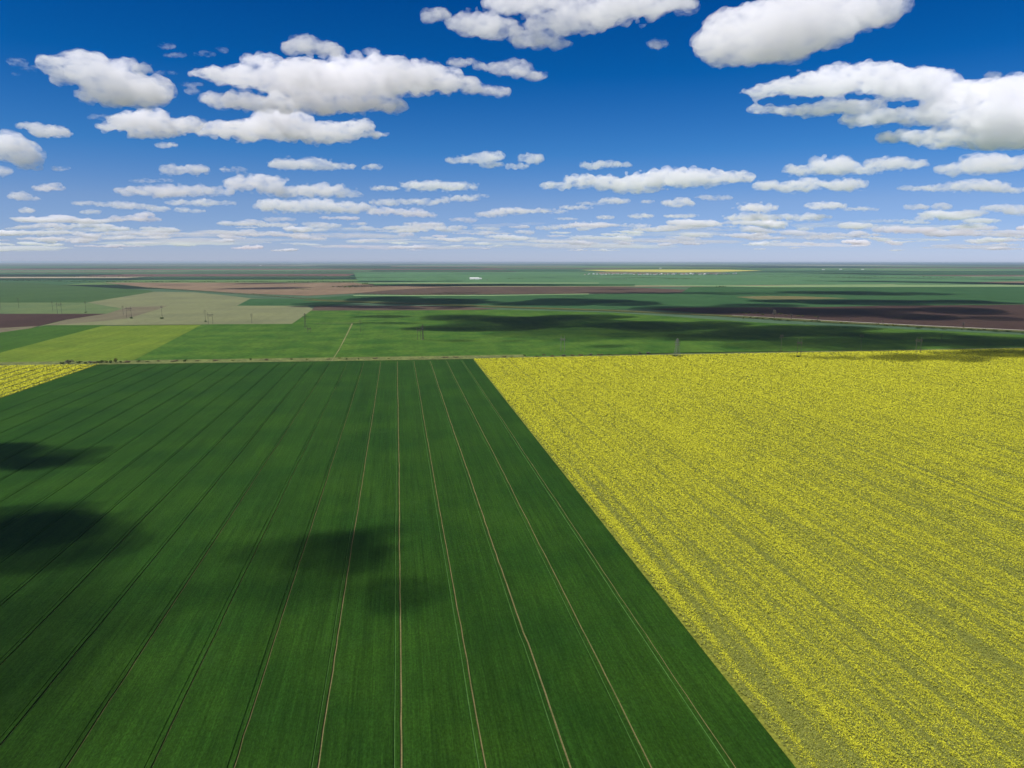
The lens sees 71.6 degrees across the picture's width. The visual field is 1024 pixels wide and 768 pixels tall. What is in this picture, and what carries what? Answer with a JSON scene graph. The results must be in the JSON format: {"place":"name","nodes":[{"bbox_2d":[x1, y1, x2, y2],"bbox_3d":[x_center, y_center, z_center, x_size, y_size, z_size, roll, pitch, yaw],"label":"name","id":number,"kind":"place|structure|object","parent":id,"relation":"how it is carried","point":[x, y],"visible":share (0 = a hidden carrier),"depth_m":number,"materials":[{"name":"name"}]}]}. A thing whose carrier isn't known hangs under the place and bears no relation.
{"place":"outdoors","nodes":[
{"label":"outdoors","id":0,"kind":"place"},
{"bbox_2d":[0,326,36,331],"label":"fallow field","id":1,"kind":"structure","parent":0,"point":[10,329],"depth_m":1608.87,"materials":[{"name":"beige soil"}]},
{"bbox_2d":[0,364,94,397],"bbox_3d":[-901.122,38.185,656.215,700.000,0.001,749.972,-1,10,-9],"label":"rapeseed field","id":2,"kind":"structure","parent":0,"point":[42,374],"depth_m":938.50,"materials":[{"name":"yellow plant"}]},
{"bbox_2d":[0,314,100,327],"bbox_3d":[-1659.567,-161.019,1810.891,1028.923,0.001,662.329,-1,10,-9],"label":"ploughed field","id":3,"kind":"structure","parent":0,"point":[15,320],"depth_m":1891.67,"materials":[{"name":"brown soil"}]},
{"bbox_2d":[0,325,104,352],"bbox_3d":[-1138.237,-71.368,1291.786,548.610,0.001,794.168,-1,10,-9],"label":"crop field","id":4,"kind":"structure","parent":0,"point":[11,340],"depth_m":1476.93,"materials":[{"name":"green plant"}]},
{"bbox_2d":[0,303,121,313],"bbox_3d":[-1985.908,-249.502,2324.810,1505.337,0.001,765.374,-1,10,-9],"label":"crop field","id":5,"kind":"structure","parent":0,"point":[41,308],"depth_m":2297.41,"materials":[{"name":"green plant"}]},
{"bbox_2d":[0,282,152,302],"bbox_3d":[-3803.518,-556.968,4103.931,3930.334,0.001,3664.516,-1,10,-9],"label":"crop field","id":6,"kind":"structure","parent":0,"point":[11,292],"depth_m":3387.33,"materials":[{"name":"green plant"}]},
{"bbox_2d":[0,325,199,361],"bbox_3d":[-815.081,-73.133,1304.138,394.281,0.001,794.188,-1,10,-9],"label":"crop field","id":7,"kind":"structure","parent":0,"point":[104,343],"depth_m":1285.32,"materials":[{"name":"green plant"}]},
{"bbox_2d":[49,306,165,324],"bbox_3d":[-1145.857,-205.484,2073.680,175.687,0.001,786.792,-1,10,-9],"label":"fallow field","id":8,"kind":"structure","parent":0,"point":[121,313],"depth_m":2000.75,"materials":[{"name":"beige soil"}]},
{"bbox_2d":[42,292,311,325],"bbox_3d":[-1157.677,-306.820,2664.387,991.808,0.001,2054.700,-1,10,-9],"label":"fallow field","id":9,"kind":"structure","parent":0,"point":[184,308],"depth_m":2210.20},
{"bbox_2d":[113,283,448,295],"bbox_3d":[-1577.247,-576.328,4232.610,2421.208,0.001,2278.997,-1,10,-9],"label":"ploughed field","id":10,"kind":"structure","parent":0,"point":[284,288],"depth_m":4200.48,"materials":[{"name":"brown soil"}]},
{"bbox_2d":[237,299,353,305],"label":"crop field","id":11,"kind":"structure","parent":0,"point":[277,302],"depth_m":2649.46,"materials":[{"name":"green plant"}]},
{"bbox_2d":[332,324,351,360],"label":"path","id":12,"kind":"structure","parent":0,"point":[342,342],"depth_m":1334.39,"materials":[{"name":"soil"}]},
{"bbox_2d":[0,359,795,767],"bbox_3d":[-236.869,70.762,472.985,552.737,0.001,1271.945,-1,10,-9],"label":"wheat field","id":13,"kind":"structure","parent":0,"point":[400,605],"depth_m":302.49,"materials":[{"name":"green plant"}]},
{"bbox_2d":[66,362,728,767],"bbox_3d":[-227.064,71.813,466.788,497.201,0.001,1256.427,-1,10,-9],"label":"wheel tracks","id":14,"kind":"object","parent":13,"relation":"on","point":[454,620],"visible":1,"depth_m":292.92},
{"bbox_2d":[312,306,496,310],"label":"ploughed field","id":15,"kind":"structure","parent":0,"point":[325,308],"depth_m":2320.47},
{"bbox_2d":[108,283,717,314],"bbox_3d":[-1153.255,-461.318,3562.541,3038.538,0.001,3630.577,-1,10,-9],"label":"road","id":16,"kind":"structure","parent":0,"point":[407,302],"depth_m":2655.76,"materials":[{"name":"grey asphalt"}]},
{"bbox_2d":[353,294,574,295],"bbox_3d":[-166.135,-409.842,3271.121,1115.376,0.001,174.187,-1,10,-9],"label":"grass strip","id":17,"kind":"object","parent":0,"point":[460,295],"depth_m":3222.48,"materials":[{"name":"green plant"}]},
{"bbox_2d":[0,263,1023,288],"bbox_3d":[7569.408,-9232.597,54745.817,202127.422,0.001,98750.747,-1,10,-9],"label":"farmland","id":18,"kind":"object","parent":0,"point":[223,272],"visible":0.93,"depth_m":13861.92,"materials":[{"name":"green plant"}]},
{"bbox_2d":[374,284,634,285],"bbox_3d":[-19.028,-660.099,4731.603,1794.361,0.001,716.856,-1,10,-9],"label":"crop field","id":19,"kind":"structure","parent":18,"relation":"on","point":[504,284],"depth_m":4791.71,"materials":[{"name":"green plant"}]},
{"bbox_2d":[2,267,1023,307],"bbox_3d":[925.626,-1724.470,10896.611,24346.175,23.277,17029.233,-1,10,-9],"label":"woods","id":20,"kind":"object","parent":18,"relation":"on","point":[363,283],"visible":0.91,"depth_m":6131.09,"materials":[{"name":"green plant"}]},
{"bbox_2d":[0,262,1023,364],"bbox_3d":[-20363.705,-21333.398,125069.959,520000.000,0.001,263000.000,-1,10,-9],"label":"ground","id":21,"kind":"structure","parent":0,"point":[257,296],"depth_m":2494.66,"materials":[{"name":"green plant"}]},
{"bbox_2d":[0,347,1023,365],"bbox_3d":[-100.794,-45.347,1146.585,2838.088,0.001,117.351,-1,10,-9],"label":"grass verge","id":22,"kind":"object","parent":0,"point":[276,360],"depth_m":1104.09,"materials":[{"name":"green plant"}]},
{"bbox_2d":[0,0,1023,262],"label":"sky","id":23,"kind":"structure","parent":0,"point":[459,131],"materials":[{"name":"blue"}]},
{"bbox_2d":[360,287,684,294],"bbox_3d":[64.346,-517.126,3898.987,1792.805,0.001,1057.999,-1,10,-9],"label":"ploughed field","id":24,"kind":"structure","parent":0,"point":[501,290],"depth_m":3792.38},
{"bbox_2d":[135,310,1023,359],"bbox_3d":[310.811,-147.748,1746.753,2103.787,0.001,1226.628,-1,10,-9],"label":"crop field","id":25,"kind":"structure","parent":0,"point":[388,333],"depth_m":1441.25,"materials":[{"name":"green plant"}]},
{"bbox_2d":[597,272,726,273],"bbox_3d":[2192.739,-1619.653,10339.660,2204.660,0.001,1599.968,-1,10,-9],"label":"ploughed field","id":26,"kind":"structure","parent":0,"point":[644,273],"depth_m":9700.66,"materials":[{"name":"brown soil"}]},
{"bbox_2d":[307,299,1023,331],"bbox_3d":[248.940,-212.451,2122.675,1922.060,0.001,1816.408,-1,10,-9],"label":"road verge","id":27,"kind":"structure","parent":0,"point":[670,313],"depth_m":2102.90,"materials":[{"name":"green plant"}]},
{"bbox_2d":[310,293,1023,309],"bbox_3d":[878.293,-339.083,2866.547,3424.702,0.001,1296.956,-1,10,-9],"label":"crop field","id":28,"kind":"structure","parent":0,"point":[633,301],"depth_m":2708.16,"materials":[{"name":"green plant"}]},
{"bbox_2d":[591,269,758,271],"bbox_3d":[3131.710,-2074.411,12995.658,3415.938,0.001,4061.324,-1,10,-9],"label":"rapeseed field","id":29,"kind":"structure","parent":0,"point":[666,270],"depth_m":13104.20,"materials":[{"name":"yellow plant"}]},
{"bbox_2d":[354,272,1023,285],"bbox_3d":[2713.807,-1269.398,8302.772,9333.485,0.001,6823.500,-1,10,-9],"label":"crop field","id":30,"kind":"structure","parent":0,"point":[747,278],"depth_m":6569.85,"materials":[{"name":"green plant"}]},
{"bbox_2d":[473,348,1023,767],"bbox_3d":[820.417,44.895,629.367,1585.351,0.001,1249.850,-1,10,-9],"label":"rapeseed field","id":31,"kind":"structure","parent":0,"point":[761,719],"depth_m":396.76,"materials":[{"name":"yellow plant"}]},
{"bbox_2d":[673,338,679,356],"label":"lattice pylon","id":32,"kind":"object","parent":31,"relation":"on","point":[677,346],"visible":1,"depth_m":1139.00,"materials":[{"name":"grey metal"}]},
{"bbox_2d":[741,296,844,298],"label":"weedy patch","id":33,"kind":"object","parent":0,"point":[778,297],"visible":1,"depth_m":3072.99,"materials":[{"name":"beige plant"}]},
{"bbox_2d":[628,284,1023,286],"bbox_3d":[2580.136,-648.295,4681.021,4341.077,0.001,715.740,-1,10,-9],"label":"grass strip","id":34,"kind":"object","parent":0,"point":[1006,285],"depth_m":4654.16,"materials":[{"name":"green plant"}]},
{"bbox_2d":[656,304,1023,329],"bbox_3d":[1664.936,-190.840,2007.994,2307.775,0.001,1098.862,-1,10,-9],"label":"ploughed field","id":35,"kind":"structure","parent":0,"point":[995,316],"depth_m":2111.04,"materials":[{"name":"brown soil"}]},
{"bbox_2d":[681,287,1023,301],"bbox_3d":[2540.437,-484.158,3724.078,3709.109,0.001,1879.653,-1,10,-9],"label":"crop field","id":36,"kind":"structure","parent":0,"point":[932,294],"depth_m":3470.50,"materials":[{"name":"green plant"}]},
{"bbox_2d":[735,315,1013,329],"bbox_3d":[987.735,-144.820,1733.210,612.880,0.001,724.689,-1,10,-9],"label":"road","id":37,"kind":"structure","parent":0,"point":[887,323],"depth_m":1737.48,"materials":[{"name":"grey asphalt"}]},
{"bbox_2d":[966,281,1023,283],"bbox_3d":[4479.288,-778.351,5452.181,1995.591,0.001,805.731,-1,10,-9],"label":"ploughed field","id":38,"kind":"structure","parent":0,"point":[1016,282],"depth_m":5448.81,"materials":[{"name":"brown soil"}]}
]}

